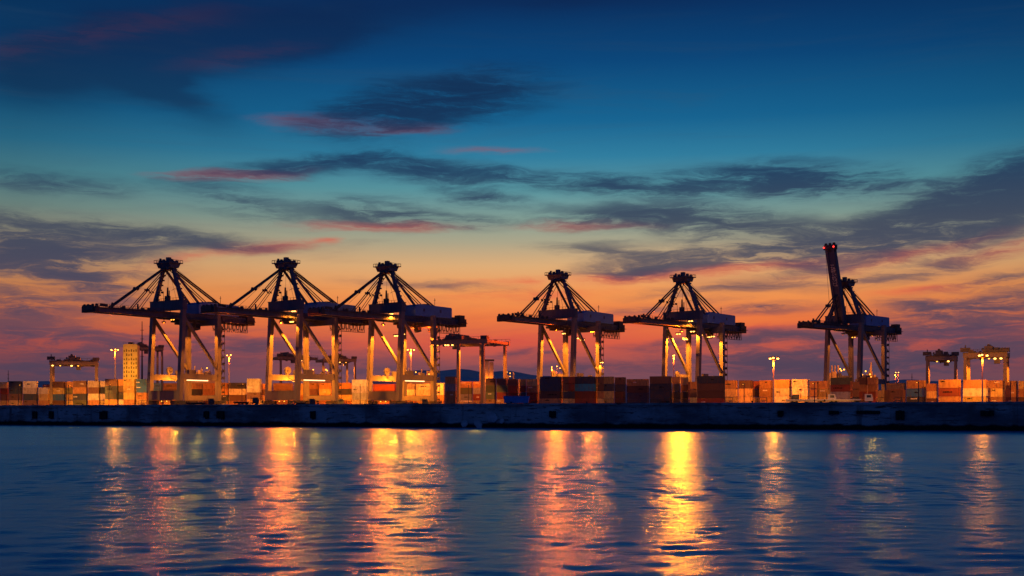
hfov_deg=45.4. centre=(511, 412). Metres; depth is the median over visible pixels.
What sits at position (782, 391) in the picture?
shipping container
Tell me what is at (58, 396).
shipping container
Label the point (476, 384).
shipping container
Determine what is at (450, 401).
shipping container
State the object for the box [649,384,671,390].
shipping container
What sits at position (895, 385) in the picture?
shipping container
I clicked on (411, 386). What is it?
shipping container
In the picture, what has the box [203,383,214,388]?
shipping container
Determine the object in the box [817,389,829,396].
shipping container
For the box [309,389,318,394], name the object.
shipping container
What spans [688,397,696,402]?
shipping container
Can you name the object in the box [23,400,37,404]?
shipping container
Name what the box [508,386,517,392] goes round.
shipping container
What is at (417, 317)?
container crane
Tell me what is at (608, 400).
shipping container
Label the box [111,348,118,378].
light mast
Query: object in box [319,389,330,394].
shipping container
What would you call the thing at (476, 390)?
shipping container
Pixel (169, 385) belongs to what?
shipping container
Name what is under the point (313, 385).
shipping container
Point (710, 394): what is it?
shipping container
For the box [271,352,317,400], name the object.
yard gantry
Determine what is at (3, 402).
shipping container
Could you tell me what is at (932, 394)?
shipping container
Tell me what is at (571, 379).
door
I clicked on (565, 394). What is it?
door
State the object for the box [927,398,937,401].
shipping container
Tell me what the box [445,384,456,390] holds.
shipping container
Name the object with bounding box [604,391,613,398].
shipping container
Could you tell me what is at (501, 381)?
shipping container
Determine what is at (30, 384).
shipping container
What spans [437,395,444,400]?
shipping container
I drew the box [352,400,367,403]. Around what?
shipping container
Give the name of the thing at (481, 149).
sky
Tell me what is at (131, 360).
tower building
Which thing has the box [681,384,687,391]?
shipping container
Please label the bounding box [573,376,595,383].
shipping container
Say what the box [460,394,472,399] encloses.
shipping container
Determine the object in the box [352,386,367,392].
shipping container
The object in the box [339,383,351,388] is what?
shipping container
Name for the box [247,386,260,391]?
shipping container
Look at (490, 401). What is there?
shipping container
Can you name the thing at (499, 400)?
shipping container
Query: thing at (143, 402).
shipping container
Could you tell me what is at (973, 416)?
quay wall
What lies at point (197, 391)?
shipping container
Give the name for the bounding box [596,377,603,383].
shipping container
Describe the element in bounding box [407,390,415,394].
shipping container
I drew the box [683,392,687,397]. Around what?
door
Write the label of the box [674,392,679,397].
door
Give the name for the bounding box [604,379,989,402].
hills
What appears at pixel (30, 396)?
shipping container
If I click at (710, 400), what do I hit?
shipping container
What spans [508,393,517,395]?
shipping container
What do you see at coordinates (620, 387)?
shipping container
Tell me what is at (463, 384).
shipping container
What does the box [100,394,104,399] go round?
shipping container
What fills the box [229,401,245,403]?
shipping container
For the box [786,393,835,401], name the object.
yard truck
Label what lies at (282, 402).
shipping container
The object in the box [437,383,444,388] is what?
shipping container
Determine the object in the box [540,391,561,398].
shipping container
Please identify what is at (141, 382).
shipping container
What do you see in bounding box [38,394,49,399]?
shipping container
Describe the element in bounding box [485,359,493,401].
silo tower
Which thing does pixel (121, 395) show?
door
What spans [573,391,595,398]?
shipping container
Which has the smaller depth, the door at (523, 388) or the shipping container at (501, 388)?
the shipping container at (501, 388)
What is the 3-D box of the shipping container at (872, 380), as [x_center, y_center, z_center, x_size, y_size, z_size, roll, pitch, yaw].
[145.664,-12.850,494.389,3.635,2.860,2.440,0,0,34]
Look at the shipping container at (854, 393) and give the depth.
447.17 m
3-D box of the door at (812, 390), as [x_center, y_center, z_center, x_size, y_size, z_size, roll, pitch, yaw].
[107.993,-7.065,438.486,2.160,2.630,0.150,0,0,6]
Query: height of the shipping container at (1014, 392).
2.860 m
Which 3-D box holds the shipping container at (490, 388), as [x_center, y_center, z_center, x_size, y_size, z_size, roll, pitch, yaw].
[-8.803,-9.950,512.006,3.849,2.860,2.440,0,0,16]
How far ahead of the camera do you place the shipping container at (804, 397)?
418.00 m
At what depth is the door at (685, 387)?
493.07 m
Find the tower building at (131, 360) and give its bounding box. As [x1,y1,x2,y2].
[123,342,139,399]
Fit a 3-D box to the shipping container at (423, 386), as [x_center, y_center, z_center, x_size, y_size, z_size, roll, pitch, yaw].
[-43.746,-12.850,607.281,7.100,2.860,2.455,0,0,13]
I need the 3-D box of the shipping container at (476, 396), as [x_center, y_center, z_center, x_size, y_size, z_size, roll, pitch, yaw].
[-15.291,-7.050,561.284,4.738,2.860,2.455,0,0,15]
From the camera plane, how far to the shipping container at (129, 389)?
520.13 m
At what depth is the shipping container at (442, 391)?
590.03 m
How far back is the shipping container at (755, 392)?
438.51 m
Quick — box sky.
[0,0,1023,387]
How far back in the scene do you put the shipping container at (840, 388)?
497.65 m
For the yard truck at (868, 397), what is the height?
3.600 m
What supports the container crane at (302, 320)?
on the ground
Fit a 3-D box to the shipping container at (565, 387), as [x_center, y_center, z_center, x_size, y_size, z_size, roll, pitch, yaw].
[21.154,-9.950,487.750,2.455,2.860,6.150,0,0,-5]
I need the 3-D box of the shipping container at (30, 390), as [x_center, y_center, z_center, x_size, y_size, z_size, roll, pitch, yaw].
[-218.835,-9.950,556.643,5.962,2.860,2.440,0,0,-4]
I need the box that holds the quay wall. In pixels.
[0,401,1023,430]
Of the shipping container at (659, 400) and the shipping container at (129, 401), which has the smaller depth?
the shipping container at (659, 400)
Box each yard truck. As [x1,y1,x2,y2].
[186,399,213,404]
[234,397,258,403]
[290,399,314,403]
[398,399,427,403]
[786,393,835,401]
[791,394,825,400]
[825,394,872,401]
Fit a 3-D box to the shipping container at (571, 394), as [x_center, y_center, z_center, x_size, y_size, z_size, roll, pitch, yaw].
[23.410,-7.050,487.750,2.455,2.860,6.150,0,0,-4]
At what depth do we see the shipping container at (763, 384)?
430.55 m
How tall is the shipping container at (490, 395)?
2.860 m
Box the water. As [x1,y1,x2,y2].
[0,425,1023,575]
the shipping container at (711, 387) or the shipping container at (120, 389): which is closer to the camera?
the shipping container at (711, 387)
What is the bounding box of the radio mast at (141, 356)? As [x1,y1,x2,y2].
[140,328,143,378]
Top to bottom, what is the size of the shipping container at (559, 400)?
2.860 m
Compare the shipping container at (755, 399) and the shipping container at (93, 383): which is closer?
the shipping container at (755, 399)
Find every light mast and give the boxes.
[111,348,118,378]
[226,354,231,382]
[407,348,414,383]
[768,356,778,401]
[977,353,988,401]
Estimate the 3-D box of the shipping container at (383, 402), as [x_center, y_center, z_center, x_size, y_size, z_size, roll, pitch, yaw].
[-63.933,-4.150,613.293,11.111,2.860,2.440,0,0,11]
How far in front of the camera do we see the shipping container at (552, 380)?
484.85 m
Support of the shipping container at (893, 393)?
on the shipping container at (891, 399)
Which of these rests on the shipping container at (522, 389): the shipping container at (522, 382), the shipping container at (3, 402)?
the shipping container at (522, 382)
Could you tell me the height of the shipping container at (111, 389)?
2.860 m
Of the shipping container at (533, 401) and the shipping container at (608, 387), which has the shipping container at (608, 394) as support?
the shipping container at (608, 387)
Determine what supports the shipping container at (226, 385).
on the shipping container at (226, 391)
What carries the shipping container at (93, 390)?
on the shipping container at (93, 396)
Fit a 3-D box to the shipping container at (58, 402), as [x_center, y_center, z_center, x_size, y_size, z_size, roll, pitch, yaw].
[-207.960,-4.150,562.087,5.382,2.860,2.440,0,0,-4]
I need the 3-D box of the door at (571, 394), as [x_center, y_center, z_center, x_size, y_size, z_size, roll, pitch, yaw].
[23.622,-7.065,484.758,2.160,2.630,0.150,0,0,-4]
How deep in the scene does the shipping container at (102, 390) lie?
550.48 m
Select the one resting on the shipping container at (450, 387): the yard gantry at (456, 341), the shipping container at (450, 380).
the shipping container at (450, 380)
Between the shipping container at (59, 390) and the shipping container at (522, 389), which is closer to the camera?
the shipping container at (522, 389)
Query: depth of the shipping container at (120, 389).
520.21 m
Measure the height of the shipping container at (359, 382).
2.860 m
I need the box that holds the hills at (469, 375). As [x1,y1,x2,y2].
[7,369,550,404]
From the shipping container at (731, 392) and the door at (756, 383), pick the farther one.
the door at (756, 383)
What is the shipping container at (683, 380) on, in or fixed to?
on the shipping container at (684, 388)
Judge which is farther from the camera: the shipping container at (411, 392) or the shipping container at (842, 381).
the shipping container at (411, 392)
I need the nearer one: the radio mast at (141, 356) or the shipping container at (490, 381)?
the shipping container at (490, 381)
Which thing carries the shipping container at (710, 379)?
on the shipping container at (711, 387)
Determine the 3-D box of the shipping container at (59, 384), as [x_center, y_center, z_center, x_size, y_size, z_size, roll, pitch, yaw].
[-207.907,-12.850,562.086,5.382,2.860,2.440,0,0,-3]
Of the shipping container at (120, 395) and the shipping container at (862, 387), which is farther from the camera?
the shipping container at (120, 395)
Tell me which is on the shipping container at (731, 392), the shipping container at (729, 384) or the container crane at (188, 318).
the shipping container at (729, 384)
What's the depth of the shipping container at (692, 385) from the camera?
447.08 m
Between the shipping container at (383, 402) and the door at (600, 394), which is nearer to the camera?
the door at (600, 394)
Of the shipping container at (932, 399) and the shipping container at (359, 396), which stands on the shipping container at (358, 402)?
the shipping container at (359, 396)
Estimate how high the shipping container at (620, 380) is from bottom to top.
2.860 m
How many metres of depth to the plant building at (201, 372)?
720.00 m
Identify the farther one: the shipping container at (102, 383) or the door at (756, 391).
the shipping container at (102, 383)
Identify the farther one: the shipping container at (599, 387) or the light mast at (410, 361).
the light mast at (410, 361)
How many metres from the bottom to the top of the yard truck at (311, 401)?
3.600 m
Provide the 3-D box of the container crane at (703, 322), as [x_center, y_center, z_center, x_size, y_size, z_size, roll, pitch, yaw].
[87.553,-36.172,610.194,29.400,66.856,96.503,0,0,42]
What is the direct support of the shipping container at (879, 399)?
on the ground
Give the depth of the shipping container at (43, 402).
556.26 m
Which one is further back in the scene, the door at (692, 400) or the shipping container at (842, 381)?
the shipping container at (842, 381)
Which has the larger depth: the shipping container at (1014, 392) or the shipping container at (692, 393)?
the shipping container at (692, 393)
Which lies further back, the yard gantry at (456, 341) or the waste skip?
the yard gantry at (456, 341)
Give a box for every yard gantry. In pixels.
[47,354,98,404]
[133,342,163,404]
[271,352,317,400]
[315,354,356,382]
[430,333,509,403]
[923,349,958,401]
[960,344,1009,401]
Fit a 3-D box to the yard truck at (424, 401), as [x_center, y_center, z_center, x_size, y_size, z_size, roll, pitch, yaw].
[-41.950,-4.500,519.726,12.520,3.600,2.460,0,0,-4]
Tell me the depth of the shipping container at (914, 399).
430.47 m
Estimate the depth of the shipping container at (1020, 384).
438.00 m
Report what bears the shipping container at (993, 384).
on the shipping container at (997, 392)
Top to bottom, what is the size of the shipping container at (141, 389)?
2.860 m
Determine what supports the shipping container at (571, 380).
on the shipping container at (571, 387)
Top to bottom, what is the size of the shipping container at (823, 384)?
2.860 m
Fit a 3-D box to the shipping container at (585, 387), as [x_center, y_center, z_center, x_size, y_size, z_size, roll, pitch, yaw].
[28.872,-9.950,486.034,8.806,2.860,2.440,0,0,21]
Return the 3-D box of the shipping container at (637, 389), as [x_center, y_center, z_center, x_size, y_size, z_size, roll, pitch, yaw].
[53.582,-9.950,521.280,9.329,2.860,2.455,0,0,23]
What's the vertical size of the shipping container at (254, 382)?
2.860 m
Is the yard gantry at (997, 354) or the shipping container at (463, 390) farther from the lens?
the shipping container at (463, 390)
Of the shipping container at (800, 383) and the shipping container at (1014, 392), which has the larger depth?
the shipping container at (1014, 392)
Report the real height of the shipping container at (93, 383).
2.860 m
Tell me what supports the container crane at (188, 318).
on the ground
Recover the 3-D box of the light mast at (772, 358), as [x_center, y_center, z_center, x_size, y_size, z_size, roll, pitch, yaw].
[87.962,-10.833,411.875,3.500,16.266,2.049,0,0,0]
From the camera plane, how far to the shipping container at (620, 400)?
493.30 m
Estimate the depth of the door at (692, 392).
447.08 m
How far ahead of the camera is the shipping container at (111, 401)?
520.12 m
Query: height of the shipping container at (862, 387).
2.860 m
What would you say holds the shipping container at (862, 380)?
on the shipping container at (862, 387)
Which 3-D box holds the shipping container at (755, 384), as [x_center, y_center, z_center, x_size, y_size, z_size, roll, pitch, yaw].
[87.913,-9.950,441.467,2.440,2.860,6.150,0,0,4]
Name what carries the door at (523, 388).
in the shipping container at (522, 389)
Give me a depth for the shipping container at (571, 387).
484.75 m
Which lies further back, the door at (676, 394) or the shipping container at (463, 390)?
the shipping container at (463, 390)
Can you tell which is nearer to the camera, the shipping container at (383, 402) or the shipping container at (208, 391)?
the shipping container at (208, 391)
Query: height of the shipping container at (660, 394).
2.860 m
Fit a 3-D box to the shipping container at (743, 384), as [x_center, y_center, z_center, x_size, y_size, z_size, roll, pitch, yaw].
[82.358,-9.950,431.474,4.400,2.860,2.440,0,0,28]
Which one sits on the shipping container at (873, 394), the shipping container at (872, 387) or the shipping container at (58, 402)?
the shipping container at (872, 387)
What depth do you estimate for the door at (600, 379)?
484.71 m
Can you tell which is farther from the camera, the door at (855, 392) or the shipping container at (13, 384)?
the shipping container at (13, 384)
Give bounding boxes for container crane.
[82,257,255,404]
[201,257,368,403]
[308,261,467,403]
[497,269,624,402]
[623,272,746,400]
[797,242,902,397]
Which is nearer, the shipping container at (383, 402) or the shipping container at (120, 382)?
the shipping container at (120, 382)
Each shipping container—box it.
[0,382,8,387]
[0,388,8,393]
[0,394,8,400]
[0,401,7,404]
[9,381,22,387]
[9,388,22,393]
[9,394,22,399]
[9,400,22,404]
[23,381,37,387]
[23,388,37,393]
[23,394,37,399]
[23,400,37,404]
[38,388,49,393]
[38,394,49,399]
[38,400,49,404]
[52,400,64,404]
[53,381,65,387]
[53,388,65,393]
[53,394,64,399]
[66,382,72,387]
[66,388,72,393]
[66,394,72,399]
[73,381,87,386]
[73,387,87,393]
[73,394,87,399]
[73,400,87,404]
[88,381,99,386]
[88,387,99,393]
[88,394,99,399]
[88,400,99,404]
[100,381,104,386]
[100,387,104,393]
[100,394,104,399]
[105,379,117,385]
[105,386,117,392]
[105,393,117,398]
[105,399,117,404]
[117,393,123,399]
[118,379,122,385]
[118,386,122,392]
[123,379,135,385]
[123,386,135,392]
[123,399,135,404]
[124,393,135,398]
[136,379,147,385]
[136,386,147,392]
[136,393,147,398]
[136,399,147,404]
[154,383,161,388]
[163,383,176,388]
[192,383,202,388]
[192,389,202,394]
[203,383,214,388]
[203,389,214,394]
[221,383,228,388]
[222,389,228,394]
[229,383,245,388]
[229,389,246,394]
[229,395,246,400]
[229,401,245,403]
[247,379,261,385]
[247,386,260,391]
[247,392,260,398]
[273,383,292,388]
[273,389,292,390]
[277,401,287,403]
[309,383,317,388]
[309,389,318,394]
[319,383,330,388]
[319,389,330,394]
[338,389,350,394]
[338,395,351,400]
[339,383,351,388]
[352,380,367,385]
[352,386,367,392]
[352,393,367,399]
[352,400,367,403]
[373,384,395,389]
[378,401,388,403]
[407,384,415,389]
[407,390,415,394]
[416,384,430,389]
[416,390,430,395]
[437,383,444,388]
[437,389,444,394]
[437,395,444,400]
[445,377,456,383]
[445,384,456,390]
[445,391,456,398]
[445,399,456,403]
[460,381,471,387]
[460,388,471,393]
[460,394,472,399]
[473,381,480,387]
[473,388,480,393]
[473,394,479,399]
[486,378,495,384]
[486,385,495,391]
[486,392,495,398]
[486,399,495,403]
[496,378,507,384]
[496,385,507,391]
[496,399,503,402]
[497,392,507,398]
[508,379,517,385]
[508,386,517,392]
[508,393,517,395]
[519,379,525,385]
[519,386,525,392]
[526,379,538,385]
[526,386,538,392]
[526,393,538,398]
[529,399,538,402]
[540,376,561,383]
[540,384,561,390]
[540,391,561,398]
[540,398,561,402]
[561,391,568,398]
[562,377,568,383]
[562,384,568,390]
[567,377,574,383]
[567,391,574,398]
[569,384,574,390]
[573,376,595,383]
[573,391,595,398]
[575,384,595,390]
[575,398,595,402]
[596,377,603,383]
[596,384,603,390]
[596,391,603,398]
[596,399,603,402]
[604,377,613,383]
[604,384,613,390]
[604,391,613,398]
[604,399,613,402]
[614,392,625,398]
[615,377,625,383]
[615,384,625,391]
[615,399,625,402]
[626,379,648,385]
[627,386,648,392]
[627,393,648,399]
[627,399,648,402]
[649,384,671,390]
[650,376,671,383]
[650,391,671,397]
[650,398,671,402]
[672,377,679,383]
[672,384,679,390]
[672,391,679,398]
[672,399,679,402]
[680,377,687,384]
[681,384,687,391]
[681,392,687,398]
[688,381,696,389]
[688,389,696,396]
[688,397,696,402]
[697,376,724,383]
[697,383,724,390]
[697,391,724,397]
[697,398,724,402]
[725,380,737,388]
[725,388,737,396]
[726,397,737,402]
[739,380,752,388]
[739,388,752,396]
[739,397,752,402]
[751,381,759,388]
[753,389,758,396]
[753,397,758,402]
[759,380,772,388]
[759,388,772,396]
[760,397,772,402]
[774,380,790,387]
[774,388,790,395]
[774,396,790,401]
[792,379,809,387]
[792,388,809,395]
[799,396,809,398]
[810,381,816,388]
[810,389,816,396]
[815,381,829,388]
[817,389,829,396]
[830,392,850,398]
[831,377,851,384]
[831,385,851,391]
[850,381,858,389]
[850,389,858,396]
[858,377,866,383]
[859,384,866,391]
[859,392,866,398]
[867,377,877,383]
[868,384,877,391]
[868,392,875,398]
[876,390,883,397]
[876,398,883,401]
[882,390,904,397]
[884,398,904,401]
[886,383,905,388]
[906,380,925,388]
[906,388,925,396]
[906,397,925,401]
[927,384,936,390]
[927,391,937,397]
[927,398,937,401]
[938,379,960,387]
[938,388,960,395]
[938,396,960,401]
[963,380,987,387]
[963,388,987,396]
[963,396,987,401]
[988,380,1004,388]
[988,388,1004,396]
[988,397,1004,401]
[1006,381,1017,388]
[1006,389,1017,396]
[1006,397,1017,401]
[1018,381,1023,388]
[1018,389,1023,396]
[1018,397,1023,401]
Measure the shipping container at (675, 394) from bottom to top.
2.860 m
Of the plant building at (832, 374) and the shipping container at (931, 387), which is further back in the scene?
the plant building at (832, 374)
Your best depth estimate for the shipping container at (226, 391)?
585.13 m
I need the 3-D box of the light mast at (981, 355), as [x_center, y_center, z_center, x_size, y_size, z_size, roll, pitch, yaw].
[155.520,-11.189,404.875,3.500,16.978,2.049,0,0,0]
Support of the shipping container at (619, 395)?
on the shipping container at (620, 400)
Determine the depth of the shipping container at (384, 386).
612.16 m
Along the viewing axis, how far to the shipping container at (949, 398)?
420.21 m
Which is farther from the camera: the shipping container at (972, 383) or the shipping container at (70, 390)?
the shipping container at (70, 390)
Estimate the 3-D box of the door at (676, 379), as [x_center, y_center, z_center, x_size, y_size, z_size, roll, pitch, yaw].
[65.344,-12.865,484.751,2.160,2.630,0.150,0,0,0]
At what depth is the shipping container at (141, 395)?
520.14 m
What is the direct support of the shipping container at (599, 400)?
on the ground
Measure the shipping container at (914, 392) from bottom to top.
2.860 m
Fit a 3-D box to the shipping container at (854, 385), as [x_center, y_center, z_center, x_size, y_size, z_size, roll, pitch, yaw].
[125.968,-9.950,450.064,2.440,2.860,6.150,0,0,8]
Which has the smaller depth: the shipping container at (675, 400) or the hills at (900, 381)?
the shipping container at (675, 400)
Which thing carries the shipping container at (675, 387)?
on the shipping container at (675, 394)
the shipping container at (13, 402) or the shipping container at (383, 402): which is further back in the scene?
the shipping container at (383, 402)
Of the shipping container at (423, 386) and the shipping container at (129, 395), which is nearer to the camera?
the shipping container at (129, 395)
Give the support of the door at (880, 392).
in the shipping container at (879, 393)
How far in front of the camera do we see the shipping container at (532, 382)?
520.24 m
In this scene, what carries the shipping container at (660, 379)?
on the shipping container at (660, 387)
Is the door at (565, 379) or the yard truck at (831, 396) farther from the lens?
the door at (565, 379)
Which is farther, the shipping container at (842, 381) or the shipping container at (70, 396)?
the shipping container at (70, 396)
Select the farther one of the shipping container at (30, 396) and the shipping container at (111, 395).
the shipping container at (30, 396)
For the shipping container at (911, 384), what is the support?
on the shipping container at (914, 392)
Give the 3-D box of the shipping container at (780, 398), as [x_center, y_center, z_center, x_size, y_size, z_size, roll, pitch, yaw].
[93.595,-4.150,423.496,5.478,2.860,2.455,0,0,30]
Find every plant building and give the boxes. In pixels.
[184,366,214,400]
[309,366,331,400]
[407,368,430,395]
[829,365,844,391]
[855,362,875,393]
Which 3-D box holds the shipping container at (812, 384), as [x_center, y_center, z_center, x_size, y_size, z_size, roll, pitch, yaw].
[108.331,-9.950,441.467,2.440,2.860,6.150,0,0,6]
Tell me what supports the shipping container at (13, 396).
on the shipping container at (13, 402)
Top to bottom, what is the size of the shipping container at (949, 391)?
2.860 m
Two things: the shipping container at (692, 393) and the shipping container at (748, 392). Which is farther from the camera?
the shipping container at (692, 393)
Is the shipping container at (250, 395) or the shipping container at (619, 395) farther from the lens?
the shipping container at (250, 395)
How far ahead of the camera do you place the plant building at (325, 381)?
720.00 m
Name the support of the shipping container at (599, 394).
on the shipping container at (599, 400)
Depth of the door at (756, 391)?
438.54 m
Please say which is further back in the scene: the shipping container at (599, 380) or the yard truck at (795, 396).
the shipping container at (599, 380)
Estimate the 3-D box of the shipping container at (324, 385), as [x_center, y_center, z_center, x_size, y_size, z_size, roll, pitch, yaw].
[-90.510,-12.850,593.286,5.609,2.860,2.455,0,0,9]
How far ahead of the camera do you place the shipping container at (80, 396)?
550.16 m
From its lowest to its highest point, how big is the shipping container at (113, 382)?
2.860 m
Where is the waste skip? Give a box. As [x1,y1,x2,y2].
[503,396,529,402]
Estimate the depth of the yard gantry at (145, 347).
769.62 m
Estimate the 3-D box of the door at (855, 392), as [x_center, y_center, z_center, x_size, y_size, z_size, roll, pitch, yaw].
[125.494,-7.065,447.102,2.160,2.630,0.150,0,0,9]
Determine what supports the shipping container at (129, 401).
on the ground
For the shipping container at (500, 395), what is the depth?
510.99 m
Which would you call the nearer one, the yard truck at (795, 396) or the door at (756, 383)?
the yard truck at (795, 396)
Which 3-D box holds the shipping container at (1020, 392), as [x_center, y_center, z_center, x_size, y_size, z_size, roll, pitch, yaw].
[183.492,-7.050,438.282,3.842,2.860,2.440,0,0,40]
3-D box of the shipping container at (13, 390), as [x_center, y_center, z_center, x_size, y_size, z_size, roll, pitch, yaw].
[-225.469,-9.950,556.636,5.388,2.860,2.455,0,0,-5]
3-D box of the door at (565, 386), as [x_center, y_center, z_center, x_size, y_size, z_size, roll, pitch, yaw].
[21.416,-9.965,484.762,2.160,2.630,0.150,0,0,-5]
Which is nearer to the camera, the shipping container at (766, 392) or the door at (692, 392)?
the shipping container at (766, 392)
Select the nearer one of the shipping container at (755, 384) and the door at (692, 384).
the shipping container at (755, 384)
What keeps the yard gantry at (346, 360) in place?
on the ground
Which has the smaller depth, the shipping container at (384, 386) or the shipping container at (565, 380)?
the shipping container at (565, 380)
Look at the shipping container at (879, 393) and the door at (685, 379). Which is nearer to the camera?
the shipping container at (879, 393)
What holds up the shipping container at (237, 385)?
on the shipping container at (237, 391)
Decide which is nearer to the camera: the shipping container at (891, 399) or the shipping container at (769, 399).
the shipping container at (769, 399)
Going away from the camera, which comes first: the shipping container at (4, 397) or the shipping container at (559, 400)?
the shipping container at (559, 400)
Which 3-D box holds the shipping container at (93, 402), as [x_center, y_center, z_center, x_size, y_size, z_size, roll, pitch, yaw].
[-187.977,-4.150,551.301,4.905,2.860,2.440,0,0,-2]
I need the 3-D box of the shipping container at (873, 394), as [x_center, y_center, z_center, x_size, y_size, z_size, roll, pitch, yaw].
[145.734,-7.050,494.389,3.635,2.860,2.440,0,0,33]
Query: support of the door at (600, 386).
in the shipping container at (599, 387)
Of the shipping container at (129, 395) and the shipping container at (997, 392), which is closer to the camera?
the shipping container at (997, 392)
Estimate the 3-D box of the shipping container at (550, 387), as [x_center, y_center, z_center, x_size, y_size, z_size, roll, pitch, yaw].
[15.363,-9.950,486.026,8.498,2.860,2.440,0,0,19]
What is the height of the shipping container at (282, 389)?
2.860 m
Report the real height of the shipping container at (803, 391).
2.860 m
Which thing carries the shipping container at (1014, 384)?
on the shipping container at (1014, 392)
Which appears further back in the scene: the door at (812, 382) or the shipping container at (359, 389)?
the shipping container at (359, 389)
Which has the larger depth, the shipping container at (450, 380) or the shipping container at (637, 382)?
the shipping container at (637, 382)
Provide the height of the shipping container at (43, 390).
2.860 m
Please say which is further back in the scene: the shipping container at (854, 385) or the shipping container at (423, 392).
the shipping container at (423, 392)
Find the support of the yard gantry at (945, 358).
on the ground
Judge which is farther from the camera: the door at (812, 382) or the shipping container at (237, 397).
the shipping container at (237, 397)
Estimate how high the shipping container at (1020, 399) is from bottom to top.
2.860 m
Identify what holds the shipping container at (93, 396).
on the shipping container at (93, 402)
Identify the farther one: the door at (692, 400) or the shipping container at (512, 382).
the shipping container at (512, 382)
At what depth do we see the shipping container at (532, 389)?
520.26 m
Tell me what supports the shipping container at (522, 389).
on the shipping container
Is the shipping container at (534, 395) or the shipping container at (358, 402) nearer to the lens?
the shipping container at (534, 395)
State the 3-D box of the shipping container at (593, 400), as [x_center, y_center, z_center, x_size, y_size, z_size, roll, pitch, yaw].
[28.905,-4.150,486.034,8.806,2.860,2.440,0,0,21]
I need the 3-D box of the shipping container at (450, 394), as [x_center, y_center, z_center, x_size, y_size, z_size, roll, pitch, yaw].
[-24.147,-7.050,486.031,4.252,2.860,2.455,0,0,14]
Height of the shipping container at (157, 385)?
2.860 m
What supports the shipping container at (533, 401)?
on the ground
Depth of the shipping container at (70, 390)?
561.31 m
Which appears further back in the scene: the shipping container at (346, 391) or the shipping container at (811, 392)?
the shipping container at (346, 391)
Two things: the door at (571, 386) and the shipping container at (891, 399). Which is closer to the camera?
the shipping container at (891, 399)
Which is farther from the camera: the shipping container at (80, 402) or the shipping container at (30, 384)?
the shipping container at (30, 384)
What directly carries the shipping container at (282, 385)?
on the shipping container at (282, 389)
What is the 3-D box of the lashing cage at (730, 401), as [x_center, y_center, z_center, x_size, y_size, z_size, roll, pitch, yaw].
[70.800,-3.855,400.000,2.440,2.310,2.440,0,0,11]
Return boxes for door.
[119,393,123,398]
[521,379,525,384]
[521,386,525,391]
[563,377,568,382]
[563,384,568,390]
[563,391,568,397]
[569,377,573,382]
[569,384,573,390]
[569,391,573,397]
[598,377,602,382]
[598,384,602,390]
[598,392,602,397]
[674,377,679,382]
[674,384,679,390]
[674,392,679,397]
[683,377,687,383]
[683,385,687,390]
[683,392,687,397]
[690,382,695,388]
[690,390,695,396]
[690,398,695,402]
[754,381,758,387]
[754,389,758,396]
[754,397,758,402]
[811,381,816,387]
[811,389,816,396]
[853,382,858,388]
[853,390,858,396]
[878,390,883,396]
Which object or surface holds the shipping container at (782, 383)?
on the shipping container at (782, 391)
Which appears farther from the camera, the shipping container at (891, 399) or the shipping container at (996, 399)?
the shipping container at (891, 399)
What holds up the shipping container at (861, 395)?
on the shipping container
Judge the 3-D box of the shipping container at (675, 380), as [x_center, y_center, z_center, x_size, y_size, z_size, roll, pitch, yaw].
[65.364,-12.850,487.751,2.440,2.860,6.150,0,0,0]
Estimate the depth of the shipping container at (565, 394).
484.81 m
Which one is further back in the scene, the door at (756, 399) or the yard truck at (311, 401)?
the yard truck at (311, 401)
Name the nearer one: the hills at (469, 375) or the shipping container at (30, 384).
the shipping container at (30, 384)
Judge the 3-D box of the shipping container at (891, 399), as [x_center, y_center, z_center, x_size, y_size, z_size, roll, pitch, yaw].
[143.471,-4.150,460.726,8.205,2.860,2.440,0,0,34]
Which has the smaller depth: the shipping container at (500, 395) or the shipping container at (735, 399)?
the shipping container at (735, 399)
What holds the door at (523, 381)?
in the shipping container at (522, 382)
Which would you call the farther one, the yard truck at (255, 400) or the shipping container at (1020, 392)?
the yard truck at (255, 400)
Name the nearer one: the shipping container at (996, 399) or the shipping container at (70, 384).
the shipping container at (996, 399)
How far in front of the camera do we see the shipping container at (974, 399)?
424.06 m
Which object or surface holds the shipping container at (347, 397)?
on the shipping container
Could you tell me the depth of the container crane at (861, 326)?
627.30 m
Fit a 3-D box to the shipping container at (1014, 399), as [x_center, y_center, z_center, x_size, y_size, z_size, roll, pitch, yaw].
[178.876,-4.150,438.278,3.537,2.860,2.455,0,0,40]
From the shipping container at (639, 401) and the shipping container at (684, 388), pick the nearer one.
the shipping container at (684, 388)
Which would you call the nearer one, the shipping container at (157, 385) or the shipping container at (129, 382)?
the shipping container at (129, 382)
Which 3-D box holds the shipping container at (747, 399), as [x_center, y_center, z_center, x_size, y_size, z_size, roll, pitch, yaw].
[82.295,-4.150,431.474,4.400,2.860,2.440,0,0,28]
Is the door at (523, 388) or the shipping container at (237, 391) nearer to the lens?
the door at (523, 388)
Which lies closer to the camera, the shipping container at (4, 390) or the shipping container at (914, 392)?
the shipping container at (914, 392)
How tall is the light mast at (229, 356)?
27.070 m
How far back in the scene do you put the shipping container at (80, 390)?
550.13 m
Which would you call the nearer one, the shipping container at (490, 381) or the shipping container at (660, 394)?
the shipping container at (660, 394)
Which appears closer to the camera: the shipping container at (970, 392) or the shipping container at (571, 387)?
the shipping container at (970, 392)

